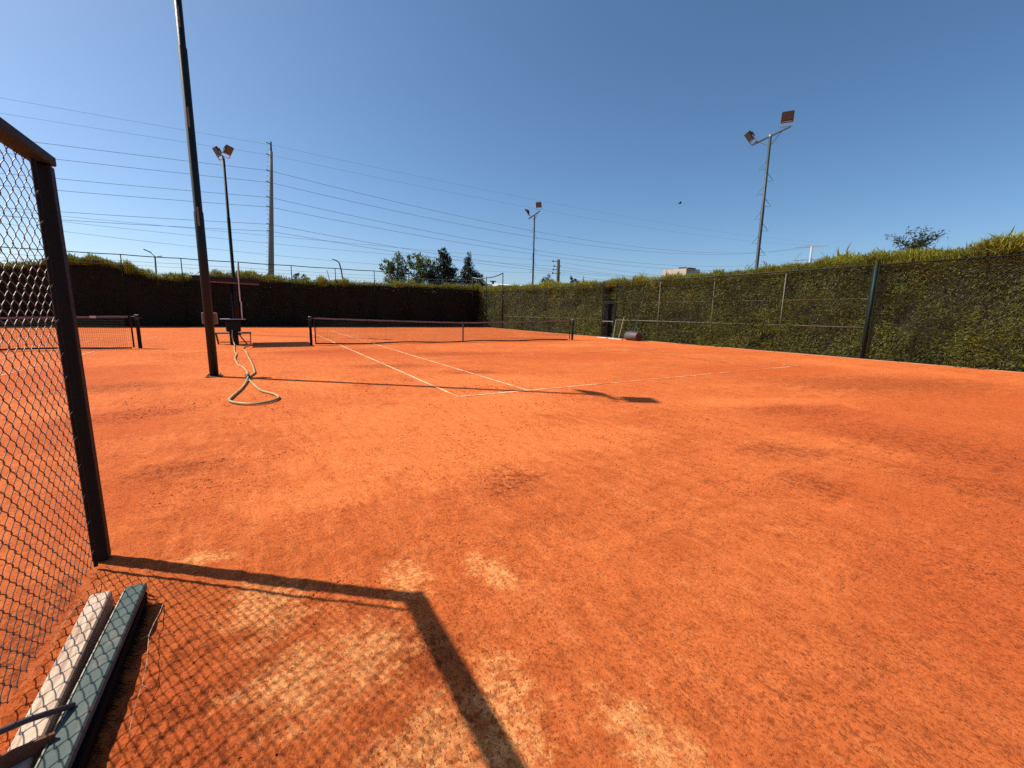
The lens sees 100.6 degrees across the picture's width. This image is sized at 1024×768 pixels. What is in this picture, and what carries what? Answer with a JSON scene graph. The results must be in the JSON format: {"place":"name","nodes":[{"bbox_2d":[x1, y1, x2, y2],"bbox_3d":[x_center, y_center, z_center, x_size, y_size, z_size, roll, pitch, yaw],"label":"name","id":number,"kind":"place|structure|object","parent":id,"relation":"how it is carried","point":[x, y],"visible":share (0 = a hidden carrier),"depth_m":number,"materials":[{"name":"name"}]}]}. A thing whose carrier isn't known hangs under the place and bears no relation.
{"place":"outdoors","nodes":[
{"label":"outdoors","id":0,"kind":"place"},
{"bbox_2d":[484,281,521,286],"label":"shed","id":1,"kind":"structure","parent":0,"point":[491,284],"depth_m":59.50,"materials":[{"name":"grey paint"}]},
{"bbox_2d":[0,326,1023,767],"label":"clay court","id":2,"kind":"object","parent":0,"point":[580,608],"visible":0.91,"depth_m":2.49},
{"bbox_2d":[0,117,110,704],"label":"chain link fence","id":3,"kind":"object","parent":2,"relation":"on","point":[42,163],"visible":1,"depth_m":1.99,"materials":[{"name":"black metal"}]},
{"bbox_2d":[8,591,113,767],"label":"wooden beam","id":4,"kind":"structure","parent":2,"relation":"on","point":[63,676],"depth_m":1.54,"materials":[{"name":"white wood"}]},
{"bbox_2d":[22,581,101,684],"bbox_3d":[-1.905,1.021,1.829,0.043,0.072,0.730,-5,11,-30],"label":"dry stalk","id":5,"kind":"object","parent":2,"relation":"on","point":[62,625],"visible":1,"depth_m":1.78,"materials":[{"name":"plant"}]},
{"bbox_2d":[0,583,157,767],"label":"court brush","id":6,"kind":"object","parent":2,"relation":"on","point":[69,741],"visible":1,"depth_m":1.41,"materials":[{"name":"green paint"}]},
{"bbox_2d":[0,333,170,375],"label":"adjacent court lines","id":7,"kind":"object","parent":2,"relation":"on","point":[82,354],"visible":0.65,"depth_m":12.41,"materials":[{"name":"white paint"}]},
{"bbox_2d":[134,315,141,347],"bbox_3d":[-12.171,-1.715,13.911,0.200,1.095,0.180,-5,11,-30],"label":"net post","id":8,"kind":"object","parent":2,"relation":"on","point":[137,324],"visible":1,"depth_m":13.89,"materials":[{"name":"black metal"}]},
{"bbox_2d":[0,316,134,350],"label":"tennis net","id":9,"kind":"object","parent":8,"relation":"attached to","point":[83,347],"visible":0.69,"depth_m":13.28,"materials":[{"name":"fabric"}]},
{"bbox_2d":[128,604,162,735],"bbox_3d":[-1.435,1.058,1.670,0.046,0.069,0.770,-6,12,-35],"label":"dry stalk","id":10,"kind":"object","parent":2,"relation":"on","point":[146,664],"visible":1,"depth_m":1.59,"materials":[{"name":"plant"}]},
{"bbox_2d":[174,0,222,377],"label":"floodlight mast","id":11,"kind":"object","parent":2,"relation":"on","point":[209,318],"visible":1,"depth_m":8.00,"materials":[{"name":"black metal"}]},
{"bbox_2d":[192,275,259,318],"bbox_3d":[-11.013,-2.857,16.685,2.043,2.476,2.645,-5,11,-30],"label":"players shelter","id":12,"kind":"object","parent":2,"relation":"on","point":[218,280],"visible":0.8,"depth_m":15.66,"materials":[{"name":"green paint"}]},
{"bbox_2d":[237,260,242,319],"bbox_3d":[-9.991,-3.438,15.598,0.044,2.140,0.067,8,12,36],"label":"water pipe","id":13,"kind":"object","parent":12,"relation":"attached to","point":[239,289],"visible":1,"depth_m":15.57,"materials":[{"name":"grey metal"}]},
{"bbox_2d":[212,144,241,334],"bbox_3d":[-13.991,-6.998,21.236,1.282,9.027,0.585,8,12,36],"label":"floodlight mast","id":14,"kind":"object","parent":2,"relation":"on","point":[227,150],"visible":0.91,"depth_m":20.91,"materials":[{"name":"black metal"}]},
{"bbox_2d":[220,319,245,344],"bbox_3d":[-10.404,-1.952,15.914,0.800,0.970,0.447,-5,11,-30],"label":"water stand","id":15,"kind":"object","parent":2,"relation":"on","point":[233,326],"visible":0.98,"depth_m":15.80,"materials":[{"name":"green paint"}]},
{"bbox_2d":[215,332,250,344],"bbox_3d":[-10.662,-1.757,16.299,1.160,0.452,0.450,-5,11,-30],"label":"bench","id":16,"kind":"object","parent":2,"relation":"on","point":[216,333],"visible":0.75,"depth_m":16.21,"materials":[{"name":"grey metal"}]},
{"bbox_2d":[0,247,502,328],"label":"tall fence","id":17,"kind":"object","parent":2,"relation":"on","point":[121,260],"visible":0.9,"depth_m":32.75,"materials":[{"name":"grey metal"}]},
{"bbox_2d":[228,332,279,404],"bbox_3d":[-6.965,-0.829,11.004,0.674,0.502,11.997,-5,11,-33],"label":"garden hose","id":18,"kind":"object","parent":2,"relation":"on","point":[247,376],"visible":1,"depth_m":7.24,"materials":[{"name":"rubber"}]},
{"bbox_2d":[307,317,312,344],"bbox_3d":[-7.822,-2.047,16.398,0.200,1.095,0.180,-5,11,-30],"label":"net post","id":19,"kind":"object","parent":2,"relation":"on","point":[310,331],"visible":0.97,"depth_m":16.42,"materials":[{"name":"black metal"}]},
{"bbox_2d":[314,318,570,343],"bbox_3d":[-2.275,-2.475,19.740,12.800,1.070,0.065,-5,11,-30],"label":"tennis net","id":20,"kind":"object","parent":19,"relation":"attached to","point":[496,326],"visible":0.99,"depth_m":18.93,"materials":[{"name":"fabric"}]},
{"bbox_2d":[313,331,562,396],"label":"court lines","id":21,"kind":"object","parent":2,"relation":"on","point":[448,366],"visible":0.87,"depth_m":8.87,"materials":[{"name":"white paint"}]},
{"bbox_2d":[571,320,575,339],"bbox_3d":[3.338,-2.935,23.005,0.200,1.095,0.180,-5,11,-30],"label":"net post","id":22,"kind":"object","parent":2,"relation":"on","point":[572,327],"visible":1,"depth_m":22.98,"materials":[{"name":"black metal"}]},
{"bbox_2d":[125,375,1023,767],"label":"clay crumbs","id":23,"kind":"object","parent":2,"relation":"on","point":[577,525],"visible":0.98,"depth_m":3.66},
{"bbox_2d":[383,330,798,386],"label":"faint court lines","id":24,"kind":"object","parent":2,"relation":"on","point":[624,350],"visible":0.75,"depth_m":12.65,"materials":[{"name":"white paint"}]},
{"bbox_2d":[624,317,641,340],"bbox_3d":[6.786,-3.092,23.521,0.640,1.365,1.110,-3,10,-25],"label":"court roller","id":25,"kind":"object","parent":2,"relation":"on","point":[634,335],"visible":1,"depth_m":23.32,"materials":[{"name":"metal"}]},
{"bbox_2d":[503,254,1023,371],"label":"court fence","id":26,"kind":"object","parent":2,"relation":"on","point":[873,284],"visible":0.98,"depth_m":15.19,"materials":[{"name":"metal"}]},
{"bbox_2d":[601,301,614,336],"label":"gate","id":27,"kind":"structure","parent":26,"relation":"attached to","point":[607,317],"depth_m":25.89,"materials":[{"name":"metal"}]},
{"bbox_2d":[0,0,1023,287],"label":"sky","id":28,"kind":"structure","parent":0,"point":[910,113],"materials":[{"name":"blue"}]},
{"bbox_2d":[662,267,698,275],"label":"house","id":29,"kind":"structure","parent":0,"point":[683,270],"depth_m":64.05,"materials":[{"name":"beige paint"}]},
{"bbox_2d":[501,328,1021,371],"bbox_3d":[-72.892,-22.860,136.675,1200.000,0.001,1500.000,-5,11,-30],"label":"ground","id":30,"kind":"structure","parent":0,"point":[813,354],"depth_m":16.15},
{"bbox_2d":[143,249,161,273],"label":"street lamp","id":31,"kind":"object","parent":30,"relation":"on","point":[154,260],"visible":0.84,"depth_m":41.18,"materials":[{"name":"grey metal"}]},
{"bbox_2d":[0,251,482,326],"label":"hedge","id":32,"kind":"object","parent":30,"relation":"on","point":[154,298],"visible":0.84,"depth_m":31.19,"materials":[{"name":"green plant"}]},
{"bbox_2d":[266,141,273,276],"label":"power pole","id":33,"kind":"object","parent":30,"relation":"on","point":[270,242],"visible":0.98,"depth_m":51.69,"materials":[{"name":"concrete"}]},
{"bbox_2d":[0,207,620,275],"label":"overhead wire","id":34,"kind":"object","parent":33,"relation":"attached to","point":[297,229],"visible":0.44,"depth_m":52.57,"materials":[{"name":"black metal"}]},
{"bbox_2d":[4,216,618,276],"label":"overhead wire","id":35,"kind":"object","parent":33,"relation":"attached to","point":[276,232],"visible":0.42,"depth_m":50.69,"materials":[{"name":"black metal"}]},
{"bbox_2d":[0,185,706,270],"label":"overhead wire","id":36,"kind":"object","parent":33,"relation":"attached to","point":[321,217],"visible":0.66,"depth_m":53.25,"materials":[{"name":"black metal"}]},
{"bbox_2d":[2,113,795,244],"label":"overhead wire","id":37,"kind":"object","parent":33,"relation":"attached to","point":[329,167],"visible":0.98,"depth_m":52.84,"materials":[{"name":"black metal"}]},
{"bbox_2d":[0,152,800,254],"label":"overhead wire","id":38,"kind":"object","parent":33,"relation":"attached to","point":[369,205],"visible":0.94,"depth_m":55.79,"materials":[{"name":"black metal"}]},
{"bbox_2d":[4,98,804,241],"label":"overhead wire","id":39,"kind":"object","parent":33,"relation":"attached to","point":[333,158],"visible":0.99,"depth_m":52.62,"materials":[{"name":"black metal"}]},
{"bbox_2d":[2,173,807,266],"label":"overhead wire","id":40,"kind":"object","parent":33,"relation":"attached to","point":[355,216],"visible":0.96,"depth_m":55.75,"materials":[{"name":"black metal"}]},
{"bbox_2d":[36,142,808,252],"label":"overhead wire","id":41,"kind":"object","parent":33,"relation":"attached to","point":[340,188],"visible":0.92,"depth_m":53.80,"materials":[{"name":"black metal"}]},
{"bbox_2d":[292,273,307,279],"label":"bush","id":42,"kind":"object","parent":30,"relation":"on","point":[296,275],"visible":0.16,"depth_m":52.05,"materials":[{"name":"green plant"}]},
{"bbox_2d":[379,251,411,283],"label":"broadleaf tree","id":43,"kind":"object","parent":30,"relation":"on","point":[390,267],"visible":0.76,"depth_m":55.98,"materials":[{"name":"green plant"}]},
{"bbox_2d":[407,252,436,286],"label":"broadleaf tree","id":44,"kind":"object","parent":30,"relation":"on","point":[417,267],"visible":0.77,"depth_m":56.43,"materials":[{"name":"green plant"}]},
{"bbox_2d":[422,247,465,286],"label":"conifer tree","id":45,"kind":"object","parent":30,"relation":"on","point":[444,268],"visible":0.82,"depth_m":57.02,"materials":[{"name":"green plant"}]},
{"bbox_2d":[456,252,485,287],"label":"conifer tree","id":46,"kind":"object","parent":30,"relation":"on","point":[467,267],"visible":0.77,"depth_m":59.62,"materials":[{"name":"green plant"}]},
{"bbox_2d":[525,202,541,283],"bbox_3d":[1.582,-9.371,34.518,0.581,9.922,2.039,-5,11,-30],"label":"floodlight mast","id":47,"kind":"object","parent":30,"relation":"on","point":[538,205],"visible":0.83,"depth_m":34.05,"materials":[{"name":"grey metal"}]},
{"bbox_2d":[540,274,553,282],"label":"bush","id":48,"kind":"object","parent":30,"relation":"on","point":[547,279],"visible":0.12,"depth_m":67.60,"materials":[{"name":"green plant"}]},
{"bbox_2d":[552,259,560,281],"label":"utility pole","id":49,"kind":"object","parent":30,"relation":"on","point":[558,273],"visible":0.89,"depth_m":76.95,"materials":[{"name":"brown wood"}]},
{"bbox_2d":[16,225,601,279],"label":"overhead wire","id":50,"kind":"object","parent":49,"relation":"attached to","point":[267,254],"visible":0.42,"depth_m":54.02,"materials":[{"name":"black metal"}]},
{"bbox_2d":[6,215,631,276],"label":"overhead wire","id":51,"kind":"object","parent":49,"relation":"attached to","point":[291,245],"visible":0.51,"depth_m":55.60,"materials":[{"name":"black metal"}]},
{"bbox_2d":[2,210,659,275],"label":"overhead wire","id":52,"kind":"object","parent":49,"relation":"attached to","point":[319,240],"visible":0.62,"depth_m":56.91,"materials":[{"name":"black metal"}]},
{"bbox_2d":[570,275,578,284],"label":"bush","id":53,"kind":"object","parent":30,"relation":"on","point":[574,281],"visible":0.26,"depth_m":67.36,"materials":[{"name":"green plant"}]},
{"bbox_2d":[477,226,1023,371],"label":"hedge","id":54,"kind":"object","parent":30,"relation":"on","point":[682,332],"visible":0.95,"depth_m":16.09,"materials":[{"name":"green plant"}]},
{"bbox_2d":[486,327,1023,372],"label":"kerb","id":55,"kind":"structure","parent":30,"relation":"on","point":[816,355],"depth_m":15.78,"materials":[{"name":"concrete"}]},
{"bbox_2d":[744,110,794,269],"bbox_3d":[10.939,-6.553,19.061,0.586,9.822,2.051,-5,11,-30],"label":"floodlight mast","id":56,"kind":"object","parent":30,"relation":"on","point":[786,117],"visible":0.79,"depth_m":18.63,"materials":[{"name":"grey metal"}]},
{"bbox_2d":[793,245,828,262],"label":"pylon","id":57,"kind":"object","parent":30,"relation":"on","point":[810,256],"visible":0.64,"depth_m":138.96,"materials":[{"name":"metal"}]},
{"bbox_2d":[884,225,949,252],"bbox_3d":[23.558,-5.883,25.522,2.363,6.862,2.857,-5,11,-30],"label":"young tree","id":58,"kind":"object","parent":30,"relation":"on","point":[914,243],"visible":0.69,"depth_m":24.58,"materials":[{"name":"green plant"}]}
]}

